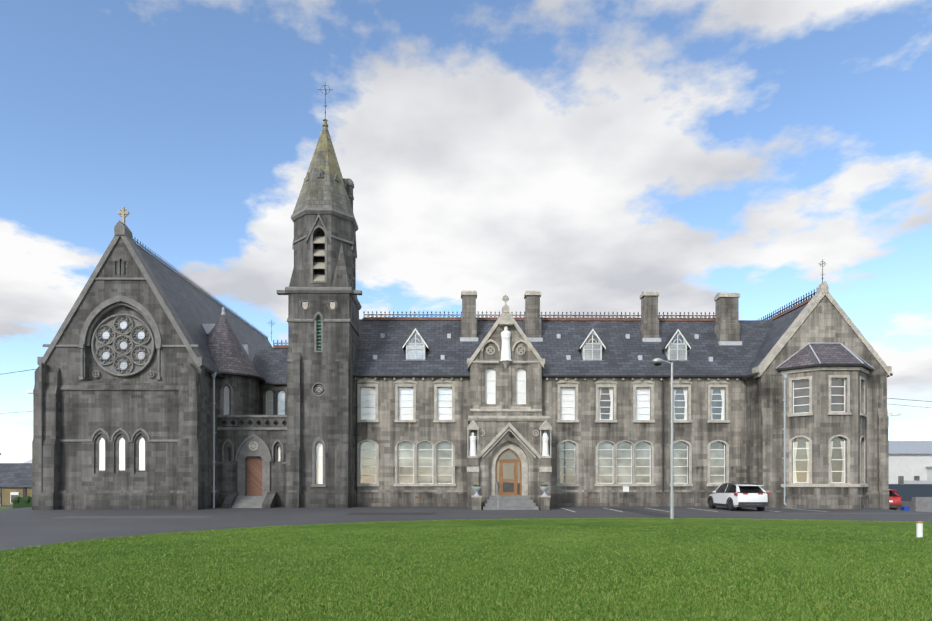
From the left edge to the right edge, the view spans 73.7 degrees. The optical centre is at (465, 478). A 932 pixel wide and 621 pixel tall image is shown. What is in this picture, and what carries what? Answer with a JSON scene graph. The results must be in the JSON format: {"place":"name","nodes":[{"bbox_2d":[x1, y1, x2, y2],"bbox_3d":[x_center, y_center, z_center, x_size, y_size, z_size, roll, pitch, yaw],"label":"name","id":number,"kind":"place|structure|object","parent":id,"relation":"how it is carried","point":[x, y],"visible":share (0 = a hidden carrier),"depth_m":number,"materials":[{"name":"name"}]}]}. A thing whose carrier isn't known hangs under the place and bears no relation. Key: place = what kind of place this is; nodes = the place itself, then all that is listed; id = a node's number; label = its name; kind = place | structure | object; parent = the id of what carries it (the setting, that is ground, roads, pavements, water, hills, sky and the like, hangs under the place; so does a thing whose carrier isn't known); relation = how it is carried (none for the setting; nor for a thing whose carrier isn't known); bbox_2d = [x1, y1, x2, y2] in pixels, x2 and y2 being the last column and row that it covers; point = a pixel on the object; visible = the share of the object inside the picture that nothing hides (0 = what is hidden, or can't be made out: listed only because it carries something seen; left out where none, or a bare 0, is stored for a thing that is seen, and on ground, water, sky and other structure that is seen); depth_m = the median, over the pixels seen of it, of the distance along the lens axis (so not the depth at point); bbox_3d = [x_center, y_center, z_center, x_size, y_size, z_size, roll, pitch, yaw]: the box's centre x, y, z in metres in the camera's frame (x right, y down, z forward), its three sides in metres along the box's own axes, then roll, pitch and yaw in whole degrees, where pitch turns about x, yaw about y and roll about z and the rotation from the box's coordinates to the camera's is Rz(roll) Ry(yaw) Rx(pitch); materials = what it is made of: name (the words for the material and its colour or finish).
{"place":"outdoors","nodes":[
{"label":"outdoors","id":0,"kind":"place"},
{"bbox_2d":[0,517,931,620],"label":"lawn","id":1,"kind":"structure","parent":0,"point":[897,615],"depth_m":10.33,"materials":[{"name":"green plant"}]},
{"bbox_2d":[652,358,673,518],"bbox_3d":[8.562,-1.728,27.008,0.951,7.040,0.361,0,0,-1],"label":"lamp post","id":2,"kind":"object","parent":1,"relation":"on","point":[657,361],"visible":0.98,"depth_m":26.96,"materials":[{"name":"grey metal"}]},
{"bbox_2d":[916,521,922,536],"bbox_3d":[12.003,1.432,16.443,0.143,0.620,0.143,0,0,-1],"label":"bollard","id":3,"kind":"object","parent":1,"relation":"on","point":[919,528],"visible":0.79,"depth_m":16.39,"materials":[{"name":"white"}]},
{"bbox_2d":[0,505,931,550],"bbox_3d":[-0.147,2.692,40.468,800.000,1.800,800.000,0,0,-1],"label":"ground","id":4,"kind":"structure","parent":0,"point":[24,527],"depth_m":29.63,"materials":[{"name":"grey asphalt"}]},
{"bbox_2d":[0,459,31,504],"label":"range","id":5,"kind":"structure","parent":4,"relation":"on","point":[15,479],"depth_m":77.85,"materials":[{"name":"yellow brick"}]},
{"bbox_2d":[0,496,31,508],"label":"hedge","id":6,"kind":"object","parent":4,"relation":"on","point":[22,502],"visible":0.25,"depth_m":64.99,"materials":[{"name":"green plant"}]},
{"bbox_2d":[46,237,196,489],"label":"chapel gable wall","id":7,"kind":"structure","parent":4,"relation":"on","point":[87,414],"depth_m":36.56,"materials":[{"name":"stone"}]},
{"bbox_2d":[86,302,155,377],"bbox_3d":[-20.310,-8.217,36.824,4.190,4.478,0.250,0,0,-1],"label":"rose window tracery","id":8,"kind":"object","parent":7,"relation":"in","point":[92,333],"visible":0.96,"depth_m":36.79,"materials":[{"name":"grey stone"}]},
{"bbox_2d":[32,220,218,509],"bbox_3d":[-20.079,-6.633,50.252,10.330,17.050,28.620,0,0,-1],"label":"stone trim","id":9,"kind":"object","parent":4,"relation":"on","point":[194,490],"visible":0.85,"depth_m":36.42,"materials":[{"name":"grey stone"}]},
{"bbox_2d":[118,207,128,223],"bbox_3d":[-20.310,-15.608,36.839,0.620,1.000,0.150,0,0,-1],"label":"stone cross","id":10,"kind":"object","parent":9,"relation":"on","point":[123,212],"visible":0.98,"depth_m":36.77,"materials":[{"name":"beige stone"}]},
{"bbox_2d":[137,245,271,376],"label":"chapel roof","id":11,"kind":"structure","parent":9,"relation":"on","point":[195,308],"depth_m":42.13,"materials":[{"name":"stone"}]},
{"bbox_2d":[202,324,248,354],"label":"roof vents","id":12,"kind":"object","parent":11,"relation":"attached to","point":[208,328],"visible":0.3,"depth_m":42.23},
{"bbox_2d":[0,369,931,413],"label":"cables","id":13,"kind":"object","parent":9,"relation":"attached to","point":[889,398],"visible":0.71,"depth_m":39.29,"materials":[{"name":"black plastic"}]},
{"bbox_2d":[218,375,258,424],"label":"turret wall","id":14,"kind":"structure","parent":4,"relation":"on","point":[246,395],"depth_m":40.48,"materials":[{"name":"stone"}]},
{"bbox_2d":[207,315,260,376],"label":"turret roof","id":15,"kind":"structure","parent":14,"relation":"on","point":[227,350],"depth_m":40.79,"materials":[{"name":"purple stone"}]},
{"bbox_2d":[217,417,286,495],"bbox_3d":[-13.480,-1.018,41.430,5.085,5.820,3.800,0,0,-1],"label":"entrance porch","id":16,"kind":"object","parent":4,"relation":"on","point":[227,475],"visible":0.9,"depth_m":39.53,"materials":[{"name":"stone"}]},
{"bbox_2d":[247,457,261,495],"bbox_3d":[-13.480,-0.178,39.750,1.120,2.540,0.001,0,0,-1],"label":"side door","id":17,"kind":"structure","parent":16,"relation":"in","point":[254,475],"depth_m":39.75,"materials":[{"name":"brown wood"}]},
{"bbox_2d":[259,385,286,424],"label":"link","id":18,"kind":"object","parent":16,"relation":"attached to","point":[273,388],"visible":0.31,"depth_m":43.33,"materials":[{"name":"stone"}]},
{"bbox_2d":[253,347,287,381],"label":"roof","id":19,"kind":"structure","parent":18,"relation":"on","point":[270,364],"depth_m":44.67,"materials":[{"name":"stone"}]},
{"bbox_2d":[217,307,286,507],"bbox_3d":[-13.782,-4.858,40.440,4.531,13.500,5.686,0,0,-22],"label":"stone trim","id":20,"kind":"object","parent":4,"relation":"on","point":[253,445],"visible":0.94,"depth_m":39.44,"materials":[{"name":"stone"}]},
{"bbox_2d":[277,172,361,507],"bbox_3d":[-9.228,-9.058,40.569,5.300,21.900,4.490,0,0,-1],"label":"stone trim","id":21,"kind":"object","parent":4,"relation":"on","point":[342,495],"visible":0.75,"depth_m":38.75,"materials":[{"name":"grey stone"}]},
{"bbox_2d":[288,293,358,489],"bbox_3d":[-9.230,-4.958,40.774,3.800,13.700,3.800,0,0,-1],"label":"tower shaft","id":22,"kind":"object","parent":4,"relation":"on","point":[317,416],"visible":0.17,"depth_m":38.88,"materials":[{"name":"grey stone"}]},
{"bbox_2d":[294,214,355,288],"bbox_3d":[-9.230,-14.268,40.774,3.720,4.720,3.720,0,0,-1],"label":"belfry","id":23,"kind":"object","parent":22,"relation":"on","point":[339,227],"visible":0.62,"depth_m":39.09,"materials":[{"name":"grey stone"}]},
{"bbox_2d":[292,119,353,215],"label":"spire","id":24,"kind":"structure","parent":23,"relation":"on","point":[328,188],"depth_m":39.71,"materials":[{"name":"grey stone"}]},
{"bbox_2d":[318,82,329,118],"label":"tower cross","id":25,"kind":"object","parent":24,"relation":"on","point":[325,85],"visible":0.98,"depth_m":40.77,"materials":[{"name":"grey metal"}]},
{"bbox_2d":[232,496,538,509],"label":"steps","id":26,"kind":"structure","parent":4,"relation":"on","point":[509,503],"depth_m":36.74,"materials":[{"name":"concrete"}]},
{"bbox_2d":[55,507,928,517],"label":"parking markings","id":27,"kind":"object","parent":4,"relation":"on","point":[649,513],"visible":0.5,"depth_m":31.23,"materials":[{"name":"paint"}]},
{"bbox_2d":[212,372,787,507],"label":"pipes","id":28,"kind":"object","parent":4,"relation":"on","point":[784,376],"visible":0.9,"depth_m":38.43,"materials":[{"name":"grey metal"}]},
{"bbox_2d":[470,314,541,415],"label":"bay wall","id":29,"kind":"structure","parent":4,"relation":"on","point":[505,388],"depth_m":39.91,"materials":[{"name":"stone"}]},
{"bbox_2d":[469,421,547,508],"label":"porch wall","id":30,"kind":"structure","parent":4,"relation":"on","point":[493,429],"depth_m":37.40,"materials":[{"name":"grey stone"}]},
{"bbox_2d":[495,448,521,495],"bbox_3d":[2.581,-0.423,37.837,1.620,2.890,0.120,0,0,-1],"label":"door","id":31,"kind":"structure","parent":30,"relation":"in","point":[501,462],"depth_m":37.78,"materials":[{"name":"brown wood"}]},
{"bbox_2d":[353,378,745,489],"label":"wall","id":32,"kind":"structure","parent":4,"relation":"on","point":[586,433],"depth_m":40.55,"materials":[{"name":"stone"}]},
{"bbox_2d":[99,260,843,493],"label":"panes","id":33,"kind":"object","parent":32,"relation":"attached to","point":[568,394],"visible":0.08,"depth_m":40.68,"materials":[{"name":"glass"}]},
{"bbox_2d":[98,368,844,483],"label":"frames","id":34,"kind":"structure","parent":32,"relation":"attached to","point":[723,400],"depth_m":40.64,"materials":[{"name":"white"}]},
{"bbox_2d":[599,388,843,481],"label":"curtains","id":35,"kind":"object","parent":34,"relation":"attached to","point":[795,443],"visible":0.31,"depth_m":38.37,"materials":[{"name":"white fabric"}]},
{"bbox_2d":[353,490,714,506],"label":"wall plinth","id":36,"kind":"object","parent":32,"relation":"attached to","point":[431,498],"depth_m":40.39,"materials":[{"name":"stone"}]},
{"bbox_2d":[415,496,662,497],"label":"basement vents","id":37,"kind":"object","parent":36,"relation":"on","point":[584,496],"visible":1,"depth_m":40.39,"materials":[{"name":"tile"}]},
{"bbox_2d":[623,486,628,491],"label":"sign","id":38,"kind":"object","parent":36,"relation":"attached to","point":[625,488],"visible":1,"depth_m":40.39,"materials":[{"name":"white"}]},
{"bbox_2d":[205,363,892,384],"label":"gutters","id":39,"kind":"object","parent":32,"relation":"attached to","point":[261,380],"visible":0.44,"depth_m":40.22,"materials":[{"name":"grey metal"}]},
{"bbox_2d":[373,333,874,368],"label":"lead","id":40,"kind":"object","parent":39,"relation":"on","point":[627,336],"visible":0.77,"depth_m":42.66,"materials":[{"name":"grey metal"}]},
{"bbox_2d":[778,344,868,367],"bbox_3d":[22.332,-7.618,37.791,6.180,1.580,1.780,0,0,-1],"label":"roof bay","id":41,"kind":"object","parent":39,"relation":"on","point":[831,353],"visible":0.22,"depth_m":37.91,"materials":[{"name":"purple stone"}]},
{"bbox_2d":[353,319,773,376],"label":"roof","id":42,"kind":"structure","parent":32,"relation":"on","point":[620,353],"depth_m":42.26,"materials":[{"name":"stone"}]},
{"bbox_2d":[273,297,812,347],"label":"ridge tiles","id":43,"kind":"object","parent":42,"relation":"attached to","point":[605,319],"visible":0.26,"depth_m":44.43,"materials":[{"name":"tile"}]},
{"bbox_2d":[132,235,824,345],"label":"ridge cresting","id":44,"kind":"object","parent":43,"relation":"on","point":[482,315],"visible":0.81,"depth_m":44.53,"materials":[{"name":"grey metal"}]},
{"bbox_2d":[406,330,686,359],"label":"dormers","id":45,"kind":"object","parent":42,"relation":"on","point":[667,350],"visible":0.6,"depth_m":41.47,"materials":[{"name":"paint"}]},
{"bbox_2d":[403,329,689,349],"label":"roof","id":46,"kind":"structure","parent":45,"relation":"on","point":[669,337],"depth_m":41.91,"materials":[{"name":"stone"}]},
{"bbox_2d":[403,328,690,348],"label":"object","id":47,"kind":"object","parent":42,"relation":"attached to","point":[415,338],"visible":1,"depth_m":41.35,"materials":[{"name":"white"}]},
{"bbox_2d":[461,295,739,340],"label":"chimneys","id":48,"kind":"object","parent":42,"relation":"attached to","point":[727,326],"visible":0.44,"depth_m":42.92,"materials":[{"name":"stone"}]},
{"bbox_2d":[461,291,739,300],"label":"chimney caps","id":49,"kind":"object","parent":48,"relation":"on","point":[656,293],"visible":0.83,"depth_m":42.90,"materials":[{"name":"grey stone"}]},
{"bbox_2d":[311,281,891,497],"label":"trim","id":50,"kind":"structure","parent":32,"relation":"attached to","point":[507,319],"depth_m":39.78,"materials":[{"name":"grey stone"}]},
{"bbox_2d":[469,326,548,455],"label":"statues","id":51,"kind":"object","parent":50,"relation":"on","point":[505,348],"visible":0.98,"depth_m":39.55,"materials":[{"name":"white stone"}]},
{"bbox_2d":[472,487,548,495],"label":"urn planters","id":52,"kind":"object","parent":50,"relation":"on","point":[477,489],"visible":1,"depth_m":36.02,"materials":[{"name":"white stone"}]},
{"bbox_2d":[473,484,547,486],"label":"plants","id":53,"kind":"object","parent":52,"relation":"on","point":[477,485],"visible":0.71,"depth_m":36.03,"materials":[{"name":"green plant"}]},
{"bbox_2d":[362,374,877,503],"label":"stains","id":54,"kind":"object","parent":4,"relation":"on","point":[644,424],"visible":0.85,"depth_m":40.27,"materials":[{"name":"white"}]},
{"bbox_2d":[707,483,768,510],"bbox_3d":[15.748,1.024,36.276,2.000,1.534,4.435,0,0,-1],"label":"white car","id":55,"kind":"object","parent":4,"relation":"on","point":[732,496],"visible":1,"depth_m":34.58,"materials":[{"name":"white metal"}]},
{"bbox_2d":[746,376,888,508],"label":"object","id":56,"kind":"object","parent":4,"relation":"on","point":[878,498],"visible":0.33,"depth_m":38.56,"materials":[{"name":"grey stone"}]},
{"bbox_2d":[27,390,901,415],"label":"floodlights","id":57,"kind":"object","parent":56,"relation":"attached to","point":[31,392],"visible":0.62,"depth_m":38.49,"materials":[{"name":"white"}]},
{"bbox_2d":[746,302,890,375],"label":"roof wing","id":58,"kind":"structure","parent":56,"relation":"on","point":[779,327],"depth_m":41.23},
{"bbox_2d":[756,295,886,489],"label":"gable wall","id":59,"kind":"structure","parent":4,"relation":"on","point":[824,321],"depth_m":38.70,"materials":[{"name":"stone"}]},
{"bbox_2d":[782,370,866,494],"bbox_3d":[22.328,-2.408,38.151,5.340,8.600,1.900,0,0,-1],"label":"bay window","id":60,"kind":"structure","parent":4,"relation":"on","point":[820,427],"depth_m":37.27,"materials":[{"name":"grey stone"}]},
{"bbox_2d":[889,488,901,509],"bbox_3d":[26.892,1.374,41.741,2.000,1.534,4.435,0,0,-1],"label":"red car","id":61,"kind":"object","parent":4,"relation":"on","point":[894,501],"visible":0.15,"depth_m":39.57,"materials":[{"name":"red metal"}]},
{"bbox_2d":[889,441,931,511],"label":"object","id":62,"kind":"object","parent":4,"relation":"on","point":[910,472],"visible":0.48,"depth_m":85.38,"materials":[{"name":"silver metal"}]},
{"bbox_2d":[0,0,931,462],"label":"sky","id":63,"kind":"structure","parent":0,"point":[590,156],"materials":[{"name":"blue"}]},
{"bbox_2d":[468,458,550,509],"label":"pedestals","id":64,"kind":"object","parent":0,"point":[544,503],"visible":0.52,"depth_m":37.08,"materials":[{"name":"grey stone"}]}
]}

